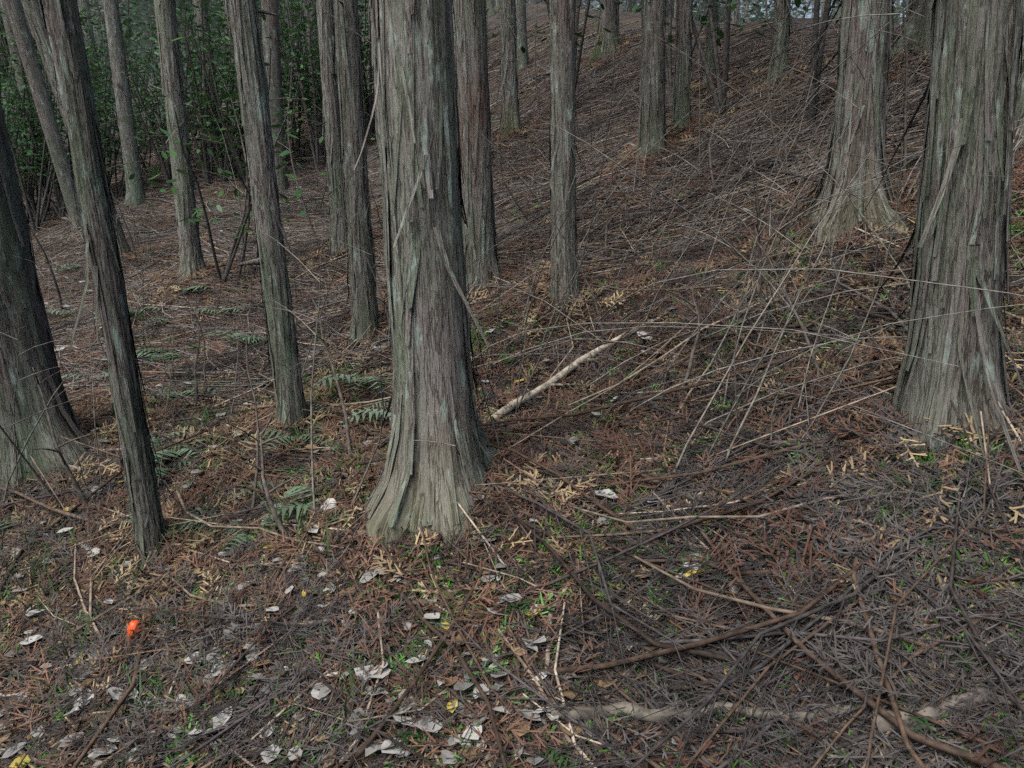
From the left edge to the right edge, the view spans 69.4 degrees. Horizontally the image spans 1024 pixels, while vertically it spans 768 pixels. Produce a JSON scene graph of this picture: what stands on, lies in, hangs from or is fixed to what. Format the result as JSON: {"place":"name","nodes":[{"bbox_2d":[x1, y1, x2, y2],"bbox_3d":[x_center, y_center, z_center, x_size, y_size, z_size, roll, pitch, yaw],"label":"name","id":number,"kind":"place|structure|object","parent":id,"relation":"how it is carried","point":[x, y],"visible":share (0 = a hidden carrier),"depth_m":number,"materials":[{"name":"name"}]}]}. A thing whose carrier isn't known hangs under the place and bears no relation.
{"place":"outdoors","nodes":[
{"label":"outdoors","id":0,"kind":"place"},
{"bbox_2d":[0,0,1023,766],"bbox_3d":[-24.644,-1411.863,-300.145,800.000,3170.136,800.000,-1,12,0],"label":"terrain","id":1,"kind":"structure","parent":0,"point":[624,16],"depth_m":7.39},
{"bbox_2d":[0,0,53,195],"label":"tree","id":2,"kind":"object","parent":1,"relation":"on","point":[10,37],"visible":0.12,"depth_m":13.09,"materials":[{"name":"grey plant"}]},
{"bbox_2d":[3,0,81,232],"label":"tree","id":3,"kind":"object","parent":1,"relation":"on","point":[37,85],"visible":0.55,"depth_m":9.30,"materials":[{"name":"grey plant"}]},
{"bbox_2d":[0,99,102,507],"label":"tree","id":4,"kind":"object","parent":1,"relation":"on","point":[22,304],"visible":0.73,"depth_m":3.19,"materials":[{"name":"grey plant"}]},
{"bbox_2d":[21,0,132,262],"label":"tree","id":5,"kind":"object","parent":1,"relation":"on","point":[34,16],"visible":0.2,"depth_m":7.05,"materials":[{"name":"grey plant"}]},
{"bbox_2d":[77,0,110,145],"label":"tree","id":6,"kind":"object","parent":1,"relation":"on","point":[82,4],"visible":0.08,"depth_m":16.79,"materials":[{"name":"grey plant"}]},
{"bbox_2d":[98,0,115,133],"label":"tree","id":7,"kind":"object","parent":1,"relation":"on","point":[101,11],"visible":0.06,"depth_m":21.08,"materials":[{"name":"grey plant"}]},
{"bbox_2d":[40,0,197,565],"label":"tree","id":8,"kind":"object","parent":1,"relation":"on","point":[70,60],"visible":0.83,"depth_m":2.53,"materials":[{"name":"grey plant"}]},
{"bbox_2d":[127,620,142,641],"bbox_3d":[-1.185,0.841,2.340,0.044,0.203,0.043,-1,12,0],"label":"orange survey stake cap","id":9,"kind":"object","parent":1,"relation":"on","point":[132,623],"visible":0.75,"depth_m":2.31,"materials":[{"name":"orange plastic"}]},
{"bbox_2d":[152,7,165,113],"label":"tree","id":10,"kind":"object","parent":1,"relation":"on","point":[156,41],"visible":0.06,"depth_m":42.61,"materials":[{"name":"grey plant"}]},
{"bbox_2d":[102,0,232,206],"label":"tree","id":11,"kind":"object","parent":1,"relation":"on","point":[129,144],"visible":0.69,"depth_m":10.39,"materials":[{"name":"grey plant"}]},
{"bbox_2d":[150,0,210,284],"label":"tree","id":12,"kind":"object","parent":1,"relation":"on","point":[172,78],"visible":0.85,"depth_m":5.93,"materials":[{"name":"grey plant"}]},
{"bbox_2d":[186,0,200,101],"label":"tree","id":13,"kind":"object","parent":1,"relation":"on","point":[193,49],"depth_m":27.64,"materials":[{"name":"grey plant"}]},
{"bbox_2d":[193,0,228,168],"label":"tree","id":14,"kind":"object","parent":1,"relation":"on","point":[198,17],"visible":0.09,"depth_m":11.92,"materials":[{"name":"grey plant"}]},
{"bbox_2d":[221,0,238,119],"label":"tree","id":15,"kind":"object","parent":1,"relation":"on","point":[224,7],"visible":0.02,"depth_m":15.96,"materials":[{"name":"grey plant"}]},
{"bbox_2d":[261,0,290,191],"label":"tree","id":16,"kind":"object","parent":1,"relation":"on","point":[271,27],"visible":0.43,"depth_m":9.29,"materials":[{"name":"grey plant"}]},
{"bbox_2d":[225,0,341,435],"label":"tree","id":17,"kind":"object","parent":1,"relation":"on","point":[254,94],"visible":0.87,"depth_m":3.23,"materials":[{"name":"grey plant"}]},
{"bbox_2d":[290,101,294,157],"bbox_3d":[-3.567,-4.158,11.987,0.019,1.000,0.018,-1,12,0],"label":"sapling","id":18,"kind":"object","parent":1,"relation":"on","point":[292,133],"visible":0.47,"depth_m":12.02,"materials":[{"name":"brown wood"}]},
{"bbox_2d":[304,0,324,148],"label":"tree","id":19,"kind":"object","parent":1,"relation":"on","point":[320,133],"visible":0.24,"depth_m":12.18,"materials":[{"name":"grey plant"}]},
{"bbox_2d":[316,0,348,258],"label":"tree","id":20,"kind":"object","parent":1,"relation":"on","point":[330,94],"visible":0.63,"depth_m":5.96,"materials":[{"name":"grey plant"}]},
{"bbox_2d":[333,0,382,347],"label":"tree","id":21,"kind":"object","parent":1,"relation":"on","point":[364,310],"visible":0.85,"depth_m":4.15,"materials":[{"name":"grey plant"}]},
{"bbox_2d":[354,0,508,550],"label":"tree","id":22,"kind":"object","parent":1,"relation":"on","point":[417,128],"visible":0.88,"depth_m":2.27,"materials":[{"name":"grey plant"}]},
{"bbox_2d":[452,0,454,53],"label":"tree","id":23,"kind":"object","parent":1,"relation":"on","point":[453,25],"visible":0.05,"depth_m":14.34,"materials":[{"name":"grey plant"}]},
{"bbox_2d":[0,0,908,283],"bbox_3d":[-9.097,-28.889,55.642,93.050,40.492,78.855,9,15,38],"label":"shrub","id":24,"kind":"object","parent":1,"relation":"on","point":[38,214],"depth_m":11.35,"materials":[{"name":"green plant"}]},
{"bbox_2d":[0,0,911,164],"bbox_3d":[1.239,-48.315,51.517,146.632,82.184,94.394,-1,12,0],"label":"broadleaf tree","id":25,"kind":"object","parent":1,"relation":"on","point":[217,8],"depth_m":31.67,"materials":[{"name":"green plant"}]},
{"bbox_2d":[0,49,927,767],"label":"dead leaves","id":26,"kind":"object","parent":1,"relation":"on","point":[448,757],"visible":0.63,"depth_m":1.97,"materials":[{"name":"grey plant"}]},
{"bbox_2d":[454,0,500,300],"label":"tree","id":27,"kind":"object","parent":1,"relation":"on","point":[471,64],"visible":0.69,"depth_m":4.14,"materials":[{"name":"grey plant"}]},
{"bbox_2d":[486,0,495,16],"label":"tree","id":28,"kind":"object","parent":1,"relation":"on","point":[490,6],"visible":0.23,"depth_m":17.04,"materials":[{"name":"grey plant"}]},
{"bbox_2d":[498,0,521,139],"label":"tree","id":29,"kind":"object","parent":1,"relation":"on","point":[507,31],"visible":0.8,"depth_m":7.37,"materials":[{"name":"grey plant"}]},
{"bbox_2d":[0,9,1023,767],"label":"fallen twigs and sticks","id":30,"kind":"object","parent":1,"relation":"on","point":[568,713],"visible":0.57,"depth_m":2.43,"materials":[{"name":"brown wood"}]},
{"bbox_2d":[0,31,1023,767],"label":"dead conifer sprays","id":31,"kind":"object","parent":1,"relation":"on","point":[830,475],"visible":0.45,"depth_m":2.18,"materials":[{"name":"brown plant"}]},
{"bbox_2d":[0,244,1023,767],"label":"ferns","id":32,"kind":"object","parent":1,"relation":"on","point":[276,498],"visible":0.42,"depth_m":2.67,"materials":[{"name":"green plant"}]},
{"bbox_2d":[0,0,1023,544],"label":"bare sapling stems","id":33,"kind":"object","parent":1,"relation":"on","point":[602,330],"visible":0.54,"depth_m":2.93,"materials":[{"name":"brown plant"}]},
{"bbox_2d":[515,0,529,71],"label":"tree","id":34,"kind":"object","parent":1,"relation":"on","point":[522,57],"visible":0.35,"depth_m":10.69,"materials":[{"name":"grey plant"}]},
{"bbox_2d":[541,0,602,314],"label":"tree","id":35,"kind":"object","parent":1,"relation":"on","point":[561,72],"visible":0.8,"depth_m":3.73,"materials":[{"name":"grey plant"}]},
{"bbox_2d":[589,0,621,67],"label":"tree","id":36,"kind":"object","parent":1,"relation":"on","point":[609,15],"visible":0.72,"depth_m":8.70,"materials":[{"name":"grey plant"}]},
{"bbox_2d":[629,0,676,165],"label":"tree","id":37,"kind":"object","parent":1,"relation":"on","point":[654,18],"visible":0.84,"depth_m":5.28,"materials":[{"name":"grey plant"}]},
{"bbox_2d":[674,0,675,17],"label":"tree","id":38,"kind":"object","parent":1,"relation":"on","point":[675,9],"depth_m":20.41,"materials":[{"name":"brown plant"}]},
{"bbox_2d":[669,0,697,136],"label":"tree","id":39,"kind":"object","parent":1,"relation":"on","point":[682,69],"visible":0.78,"depth_m":5.46,"materials":[{"name":"grey plant"}]},
{"bbox_2d":[700,0,719,93],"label":"tree","id":40,"kind":"object","parent":1,"relation":"on","point":[709,55],"visible":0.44,"depth_m":6.50,"materials":[{"name":"grey plant"}]},
{"bbox_2d":[731,0,734,23],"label":"tree","id":41,"kind":"object","parent":1,"relation":"on","point":[732,16],"visible":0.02,"depth_m":28.46,"materials":[{"name":"grey plant"}]},
{"bbox_2d":[744,0,749,21],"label":"tree","id":42,"kind":"object","parent":1,"relation":"on","point":[746,7],"visible":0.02,"depth_m":22.94,"materials":[{"name":"grey plant"}]},
{"bbox_2d":[763,0,797,90],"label":"tree","id":43,"kind":"object","parent":1,"relation":"on","point":[780,10],"visible":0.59,"depth_m":5.73,"materials":[{"name":"grey plant"}]},
{"bbox_2d":[821,0,824,16],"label":"tree","id":44,"kind":"object","parent":1,"relation":"on","point":[822,4],"depth_m":18.18,"materials":[{"name":"grey plant"}]},
{"bbox_2d":[836,2,840,17],"bbox_3d":[5.689,-12.338,8.414,3.947,16.693,4.468,1,12,10],"label":"tree","id":45,"kind":"object","parent":1,"relation":"on","point":[838,13],"visible":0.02,"depth_m":10.86,"materials":[{"name":"grey plant"}]},
{"bbox_2d":[776,0,909,250],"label":"tree","id":46,"kind":"object","parent":1,"relation":"on","point":[872,113],"visible":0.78,"depth_m":3.12,"materials":[{"name":"grey plant"}]},
{"bbox_2d":[889,0,932,63],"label":"tree","id":47,"kind":"object","parent":1,"relation":"on","point":[916,21],"visible":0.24,"depth_m":4.65,"materials":[{"name":"grey plant"}]},
{"bbox_2d":[851,0,1023,470],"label":"tree","id":48,"kind":"object","parent":1,"relation":"on","point":[961,232],"visible":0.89,"depth_m":1.92,"materials":[{"name":"grey plant"}]},
{"bbox_2d":[1013,21,1023,159],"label":"tree","id":49,"kind":"object","parent":1,"relation":"on","point":[1019,111],"visible":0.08,"depth_m":3.14,"materials":[{"name":"grey plant"}]},
{"bbox_2d":[583,0,905,17],"label":"sky","id":50,"kind":"structure","parent":0,"point":[806,15],"materials":[{"name":"white"}]}
]}

